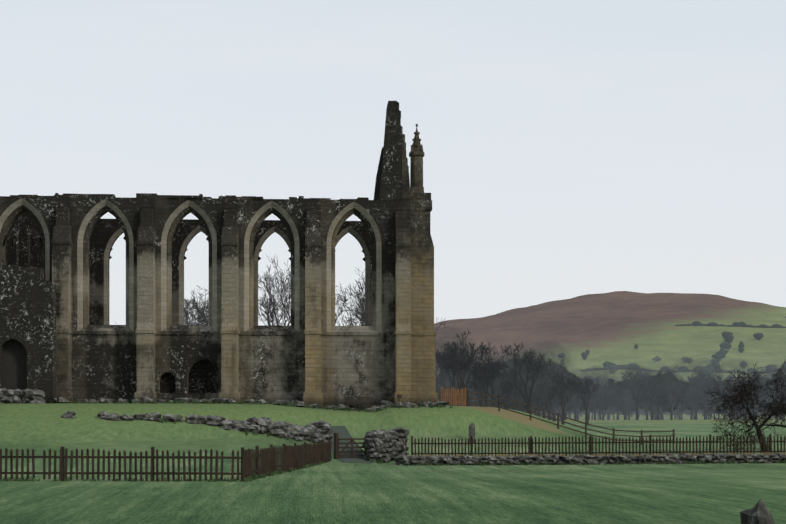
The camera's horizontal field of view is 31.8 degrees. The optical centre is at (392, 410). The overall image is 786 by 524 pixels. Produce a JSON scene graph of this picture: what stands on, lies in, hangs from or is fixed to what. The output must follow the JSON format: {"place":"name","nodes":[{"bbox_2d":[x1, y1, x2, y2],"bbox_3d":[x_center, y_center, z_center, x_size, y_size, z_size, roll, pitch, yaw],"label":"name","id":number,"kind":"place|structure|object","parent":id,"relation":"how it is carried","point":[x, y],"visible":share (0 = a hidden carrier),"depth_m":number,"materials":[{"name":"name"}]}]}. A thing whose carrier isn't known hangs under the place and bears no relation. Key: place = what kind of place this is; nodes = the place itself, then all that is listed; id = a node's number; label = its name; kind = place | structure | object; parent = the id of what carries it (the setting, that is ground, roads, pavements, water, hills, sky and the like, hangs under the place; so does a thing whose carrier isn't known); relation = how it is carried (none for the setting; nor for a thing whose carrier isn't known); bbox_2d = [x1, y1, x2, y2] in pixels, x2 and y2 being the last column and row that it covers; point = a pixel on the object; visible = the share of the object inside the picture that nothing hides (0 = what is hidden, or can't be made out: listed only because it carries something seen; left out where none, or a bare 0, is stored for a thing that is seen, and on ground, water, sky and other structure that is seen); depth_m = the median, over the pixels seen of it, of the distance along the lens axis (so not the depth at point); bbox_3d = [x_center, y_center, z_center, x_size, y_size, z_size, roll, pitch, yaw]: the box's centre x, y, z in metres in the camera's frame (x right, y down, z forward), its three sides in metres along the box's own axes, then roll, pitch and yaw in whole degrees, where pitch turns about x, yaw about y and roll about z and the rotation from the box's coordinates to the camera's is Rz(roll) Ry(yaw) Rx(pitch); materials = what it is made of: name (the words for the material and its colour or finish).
{"place":"outdoors","nodes":[
{"label":"outdoors","id":0,"kind":"place"},
{"bbox_2d":[6,211,371,325],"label":"tracery","id":1,"kind":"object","parent":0,"point":[105,234],"depth_m":104.07,"materials":[{"name":"brown stone"}]},
{"bbox_2d":[330,426,372,462],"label":"gate path","id":2,"kind":"structure","parent":0,"point":[342,432],"depth_m":81.27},
{"bbox_2d":[0,291,785,523],"bbox_3d":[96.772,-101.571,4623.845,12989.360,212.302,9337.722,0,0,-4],"label":"ground","id":3,"kind":"structure","parent":0,"point":[614,327],"depth_m":69.23,"materials":[{"name":"green plant"}]},
{"bbox_2d":[0,265,60,402],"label":"ruined wall","id":4,"kind":"structure","parent":3,"relation":"on","point":[29,303],"depth_m":90.02,"materials":[{"name":"grey stone"}]},
{"bbox_2d":[0,193,422,409],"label":"ruined abbey wall","id":5,"kind":"structure","parent":3,"relation":"on","point":[312,354],"depth_m":93.81,"materials":[{"name":"brown stone"}]},
{"bbox_2d":[57,389,372,409],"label":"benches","id":6,"kind":"object","parent":3,"relation":"on","point":[83,394],"visible":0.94,"depth_m":89.63,"materials":[{"name":"brown wood"}]},
{"bbox_2d":[0,388,449,462],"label":"rubble stone wall","id":7,"kind":"structure","parent":3,"relation":"on","point":[385,445],"depth_m":79.48,"materials":[{"name":"grey stone"}]},
{"bbox_2d":[184,254,446,331],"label":"trees","id":8,"kind":"object","parent":3,"relation":"on","point":[203,319],"visible":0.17,"depth_m":142.40,"materials":[{"name":"grey plant"}]},
{"bbox_2d":[334,433,366,458],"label":"field gate","id":9,"kind":"structure","parent":3,"relation":"on","point":[337,453],"depth_m":79.25,"materials":[{"name":"brown wood"}]},
{"bbox_2d":[0,434,785,481],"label":"picket fences","id":10,"kind":"object","parent":3,"relation":"on","point":[256,461],"visible":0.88,"depth_m":56.54,"materials":[{"name":"brown wood"}]},
{"bbox_2d":[0,398,785,481],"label":"grass tufts","id":11,"kind":"object","parent":3,"relation":"on","point":[252,478],"visible":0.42,"depth_m":76.62,"materials":[{"name":"green plant"}]},
{"bbox_2d":[397,394,401,408],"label":"sign post","id":12,"kind":"object","parent":3,"relation":"on","point":[399,396],"visible":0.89,"depth_m":89.63,"materials":[{"name":"brown wood"}]},
{"bbox_2d":[374,101,437,406],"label":"abbey east end","id":13,"kind":"object","parent":3,"relation":"on","point":[393,181],"visible":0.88,"depth_m":94.68,"materials":[{"name":"brown stone"}]},
{"bbox_2d":[441,387,465,405],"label":"wooden fence panel","id":14,"kind":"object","parent":3,"relation":"on","point":[457,396],"depth_m":98.98,"materials":[{"name":"brown wood"}]},
{"bbox_2d":[469,423,474,442],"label":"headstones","id":15,"kind":"object","parent":3,"relation":"on","point":[472,429],"visible":0.83,"depth_m":82.61,"materials":[{"name":"grey stone"}]},
{"bbox_2d":[435,331,598,425],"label":"bare trees","id":16,"kind":"object","parent":3,"relation":"on","point":[488,376],"visible":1,"depth_m":163.35,"materials":[{"name":"grey plant"}]},
{"bbox_2d":[467,390,674,444],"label":"post rail fence","id":17,"kind":"object","parent":3,"relation":"on","point":[558,420],"visible":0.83,"depth_m":102.94,"materials":[{"name":"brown wood"}]},
{"bbox_2d":[394,453,785,465],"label":"dry stone wall","id":18,"kind":"structure","parent":3,"relation":"on","point":[667,458],"depth_m":76.75,"materials":[{"name":"grey stone"}]},
{"bbox_2d":[403,452,784,456],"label":"wall grass fringe","id":19,"kind":"object","parent":3,"relation":"on","point":[763,453],"depth_m":77.21,"materials":[{"name":"green plant"}]},
{"bbox_2d":[435,326,785,420],"bbox_3d":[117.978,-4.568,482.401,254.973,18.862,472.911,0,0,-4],"label":"distant trees","id":20,"kind":"object","parent":3,"relation":"on","point":[543,389],"visible":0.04,"depth_m":396.51,"materials":[{"name":"grey plant"}]},
{"bbox_2d":[558,316,785,381],"bbox_3d":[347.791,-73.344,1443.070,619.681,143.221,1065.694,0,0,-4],"label":"hillside trees","id":21,"kind":"object","parent":3,"relation":"on","point":[718,356],"visible":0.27,"depth_m":1478.99,"materials":[{"name":"green plant"}]},
{"bbox_2d":[704,360,785,450],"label":"hawthorn tree","id":22,"kind":"object","parent":3,"relation":"on","point":[736,400],"visible":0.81,"depth_m":90.64,"materials":[{"name":"black plant"}]},
{"bbox_2d":[740,499,774,523],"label":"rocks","id":23,"kind":"object","parent":3,"relation":"on","point":[759,512],"visible":1,"depth_m":25.34,"materials":[{"name":"grey stone"}]},
{"bbox_2d":[0,0,785,325],"label":"sky","id":24,"kind":"structure","parent":0,"point":[572,148],"materials":[{"name":"white"}]}
]}

